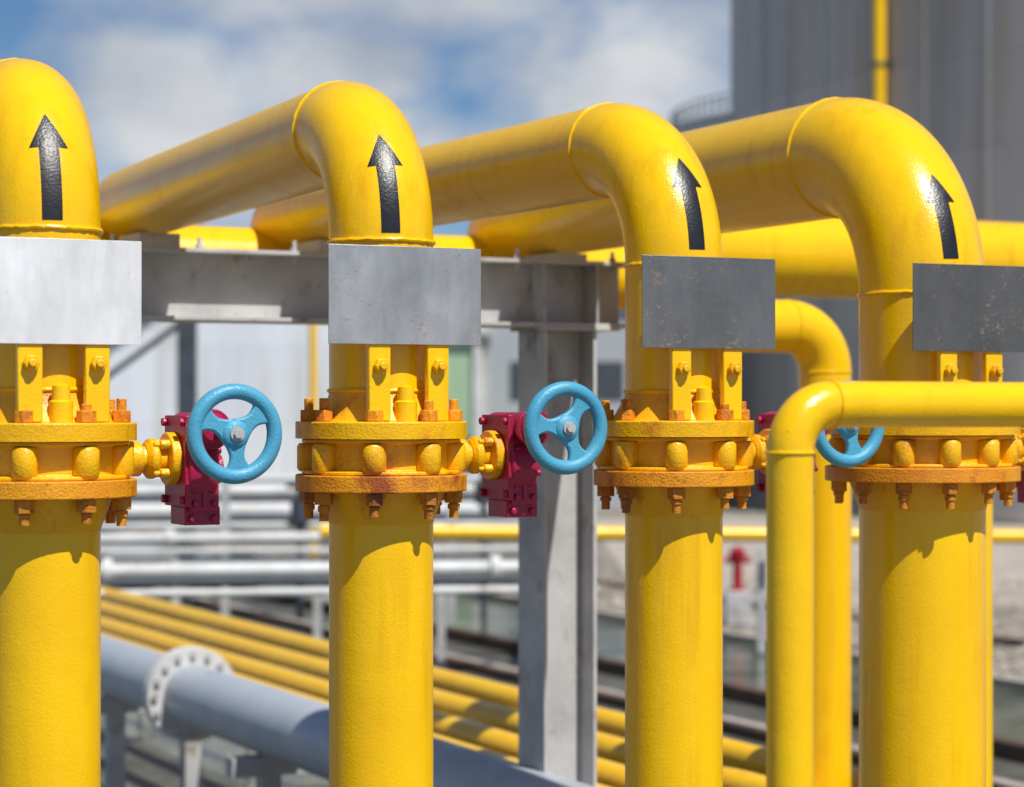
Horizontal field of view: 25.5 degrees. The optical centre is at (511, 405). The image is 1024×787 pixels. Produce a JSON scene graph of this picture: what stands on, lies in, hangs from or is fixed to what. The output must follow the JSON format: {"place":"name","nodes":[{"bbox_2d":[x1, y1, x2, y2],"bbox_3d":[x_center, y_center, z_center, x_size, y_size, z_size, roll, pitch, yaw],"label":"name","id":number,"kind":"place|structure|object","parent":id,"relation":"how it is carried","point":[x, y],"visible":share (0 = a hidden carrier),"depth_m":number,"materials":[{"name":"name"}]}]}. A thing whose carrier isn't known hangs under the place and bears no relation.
{"place":"outdoors","nodes":[
{"label":"outdoors","id":0,"kind":"place"},
{"bbox_2d":[309,325,316,556],"bbox_3d":[-3.513,0.550,40.000,0.140,4.900,0.140,0,0,0],"label":"yellow vent pipe","id":1,"kind":"object","parent":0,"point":[313,361],"depth_m":39.94,"materials":[{"name":"metal"}]},
{"bbox_2d":[0,0,730,235],"label":"sky","id":2,"kind":"structure","parent":0,"point":[150,78],"materials":[{"name":"blue"}]},
{"bbox_2d":[449,328,490,483],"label":"green clad shed","id":3,"kind":"structure","parent":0,"point":[466,376],"depth_m":60.00,"materials":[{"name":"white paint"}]},
{"bbox_2d":[489,310,624,507],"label":"walls","id":4,"kind":"structure","parent":0,"point":[503,348],"depth_m":66.00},
{"bbox_2d":[483,340,488,414],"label":"pilasters","id":5,"kind":"object","parent":4,"relation":"attached to","point":[485,377],"visible":0.07,"depth_m":65.89,"materials":[{"name":"grey paint"}]},
{"bbox_2d":[510,362,623,468],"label":"windows","id":6,"kind":"structure","parent":4,"relation":"attached to","point":[610,380],"depth_m":65.96,"materials":[{"name":"glass"}]},
{"bbox_2d":[101,532,1023,741],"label":"drainage water","id":7,"kind":"structure","parent":0,"point":[744,663],"depth_m":28.24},
{"bbox_2d":[101,587,1023,786],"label":"concrete pavement","id":8,"kind":"structure","parent":0,"point":[148,765],"depth_m":20.99,"materials":[{"name":"grey concrete"}]},
{"bbox_2d":[0,58,140,786],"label":"yellow gas pipeline","id":9,"kind":"object","parent":8,"relation":"on","point":[70,296],"visible":0.98,"depth_m":6.41,"materials":[{"name":"paint"}]},
{"bbox_2d":[0,384,281,525],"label":"gear operated butterfly valve","id":10,"kind":"object","parent":9,"relation":"attached to","point":[181,458],"visible":0.98,"depth_m":6.51,"materials":[{"name":"yellow paint"}]},
{"bbox_2d":[110,323,196,588],"bbox_3d":[-7.365,0.675,36.000,5.200,4.650,0.280,0,0,0],"label":"dark steel portal","id":11,"kind":"object","parent":8,"relation":"on","point":[186,367],"visible":0.29,"depth_m":35.86,"materials":[{"name":"grey metal"}]},
{"bbox_2d":[101,693,328,786],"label":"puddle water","id":12,"kind":"structure","parent":8,"relation":"on","point":[215,751],"depth_m":19.69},
{"bbox_2d":[99,81,480,786],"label":"yellow gas pipeline","id":13,"kind":"object","parent":8,"relation":"on","point":[403,301],"visible":0.91,"depth_m":6.91,"materials":[{"name":"paint"}]},
{"bbox_2d":[297,381,606,516],"bbox_3d":[-0.202,0.140,7.104,0.930,0.429,0.502,0,0,-17],"label":"gear operated butterfly valve","id":14,"kind":"object","parent":13,"relation":"attached to","point":[506,455],"visible":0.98,"depth_m":7.00,"materials":[{"name":"yellow paint"}]},
{"bbox_2d":[101,474,597,668],"bbox_3d":[-5.783,1.935,28.983,13.332,2.130,15.210,0,0,0],"label":"white pipe rack","id":15,"kind":"object","parent":8,"relation":"on","point":[261,506],"visible":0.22,"depth_m":26.96,"materials":[{"name":"metal"}]},
{"bbox_2d":[101,601,622,786],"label":"pipe rack supports","id":16,"kind":"object","parent":8,"relation":"on","point":[265,771],"visible":0.16,"depth_m":16.32,"materials":[{"name":"grey paint"}]},
{"bbox_2d":[101,635,593,786],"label":"grey flanged pipe","id":17,"kind":"object","parent":16,"relation":"on","point":[189,694],"visible":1,"depth_m":13.65,"materials":[{"name":"metal"}]},
{"bbox_2d":[101,632,608,786],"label":"yellow process pipe","id":18,"kind":"object","parent":16,"relation":"on","point":[487,751],"depth_m":14.09,"materials":[{"name":"metal"}]},
{"bbox_2d":[101,616,624,786],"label":"yellow process pipe","id":19,"kind":"object","parent":16,"relation":"on","point":[610,773],"depth_m":14.98,"materials":[{"name":"metal"}]},
{"bbox_2d":[101,601,765,786],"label":"yellow process pipe","id":20,"kind":"object","parent":16,"relation":"on","point":[610,747],"depth_m":16.15,"materials":[{"name":"metal"}]},
{"bbox_2d":[101,586,858,786],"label":"yellow process pipe","id":21,"kind":"object","parent":16,"relation":"on","point":[744,756],"depth_m":15.61,"materials":[{"name":"metal"}]},
{"bbox_2d":[111,232,624,786],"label":"steel support frame","id":22,"kind":"object","parent":8,"relation":"on","point":[557,312],"visible":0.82,"depth_m":10.62,"materials":[{"name":"grey metal"}]},
{"bbox_2d":[250,102,774,786],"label":"yellow gas pipeline","id":23,"kind":"object","parent":8,"relation":"on","point":[700,312],"visible":0.84,"depth_m":7.40,"materials":[{"name":"paint"}]},
{"bbox_2d":[101,225,624,309],"bbox_3d":[-1.220,-0.655,10.545,5.000,0.344,0.344,0,0,-27],"label":"yellow header pipe","id":24,"kind":"object","parent":23,"relation":"attached to","point":[220,237],"visible":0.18,"depth_m":10.43,"materials":[{"name":"metal"}]},
{"bbox_2d":[595,380,883,507],"bbox_3d":[0.742,0.136,7.585,0.928,0.437,0.502,0,0,-17],"label":"gear operated butterfly valve","id":25,"kind":"object","parent":23,"relation":"attached to","point":[679,453],"visible":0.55,"depth_m":7.35,"materials":[{"name":"yellow paint"}]},
{"bbox_2d":[101,529,1023,786],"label":"drainage kerb","id":26,"kind":"structure","parent":8,"relation":"on","point":[1008,749],"depth_m":25.48,"materials":[{"name":"grey concrete"}]},
{"bbox_2d":[101,530,1023,786],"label":"concrete kerb","id":27,"kind":"structure","parent":8,"relation":"on","point":[1009,682],"depth_m":28.68,"materials":[{"name":"grey concrete"}]},
{"bbox_2d":[466,97,1023,786],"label":"yellow gas pipeline","id":28,"kind":"object","parent":8,"relation":"on","point":[940,299],"visible":0.69,"depth_m":7.83,"materials":[{"name":"paint"}]},
{"bbox_2d":[828,427,1023,502],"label":"gear operated butterfly valve","id":29,"kind":"object","parent":28,"relation":"attached to","point":[921,451],"visible":0.73,"depth_m":7.72,"materials":[{"name":"yellow paint"}]},
{"bbox_2d":[742,299,851,786],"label":"yellow branch pipe","id":30,"kind":"object","parent":8,"relation":"on","point":[809,338],"visible":0.45,"depth_m":10.88,"materials":[{"name":"metal"}]},
{"bbox_2d":[721,218,1023,298],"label":"yellow header pipe","id":31,"kind":"object","parent":8,"relation":"on","point":[815,259],"depth_m":12.36,"materials":[{"name":"metal"}]},
{"bbox_2d":[764,379,1023,786],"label":"yellow branch pipe","id":32,"kind":"object","parent":8,"relation":"on","point":[805,417],"visible":1,"depth_m":5.36,"materials":[{"name":"metal"}]},
{"bbox_2d":[986,504,992,786],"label":"yellow branch pipe","id":33,"kind":"object","parent":8,"relation":"on","point":[989,645],"visible":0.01,"depth_m":10.52,"materials":[{"name":"metal"}]},
{"bbox_2d":[119,503,1023,678],"bbox_3d":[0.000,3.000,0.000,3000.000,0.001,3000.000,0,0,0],"label":"ground","id":34,"kind":"structure","parent":0,"point":[608,567],"depth_m":41.38,"materials":[{"name":"grey concrete"}]},
{"bbox_2d":[110,224,328,485],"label":"white storage tank","id":35,"kind":"object","parent":34,"relation":"on","point":[270,362],"visible":0.02,"depth_m":70.37,"materials":[{"name":"metal"}]},
{"bbox_2d":[320,524,1023,652],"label":"yellow process pipe","id":36,"kind":"object","parent":34,"relation":"on","point":[604,533],"visible":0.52,"depth_m":26.72,"materials":[{"name":"metal"}]},
{"bbox_2d":[671,93,730,132],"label":"pale storage tank","id":37,"kind":"object","parent":34,"relation":"on","point":[701,121],"visible":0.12,"depth_m":143.11,"materials":[{"name":"metal"}]},
{"bbox_2d":[723,546,751,625],"bbox_3d":[3.087,2.462,31.000,0.360,1.076,0.360,0,0,0],"label":"red fire hydrant","id":38,"kind":"object","parent":34,"relation":"on","point":[737,603],"visible":1,"depth_m":30.82,"materials":[{"name":"paint"}]},
{"bbox_2d":[467,569,1023,674],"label":"gravel stones","id":39,"kind":"object","parent":34,"relation":"on","point":[616,601],"visible":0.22,"depth_m":33.84,"materials":[{"name":"grey gravel"}]},
{"bbox_2d":[729,0,1023,524],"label":"grey storage tank","id":40,"kind":"object","parent":34,"relation":"on","point":[948,75],"visible":0.45,"depth_m":60.03,"materials":[{"name":"metal"}]},
{"bbox_2d":[597,518,1023,606],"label":"tank apron pavement","id":41,"kind":"structure","parent":0,"point":[1008,559],"depth_m":44.55,"materials":[{"name":"concrete"}]}
]}

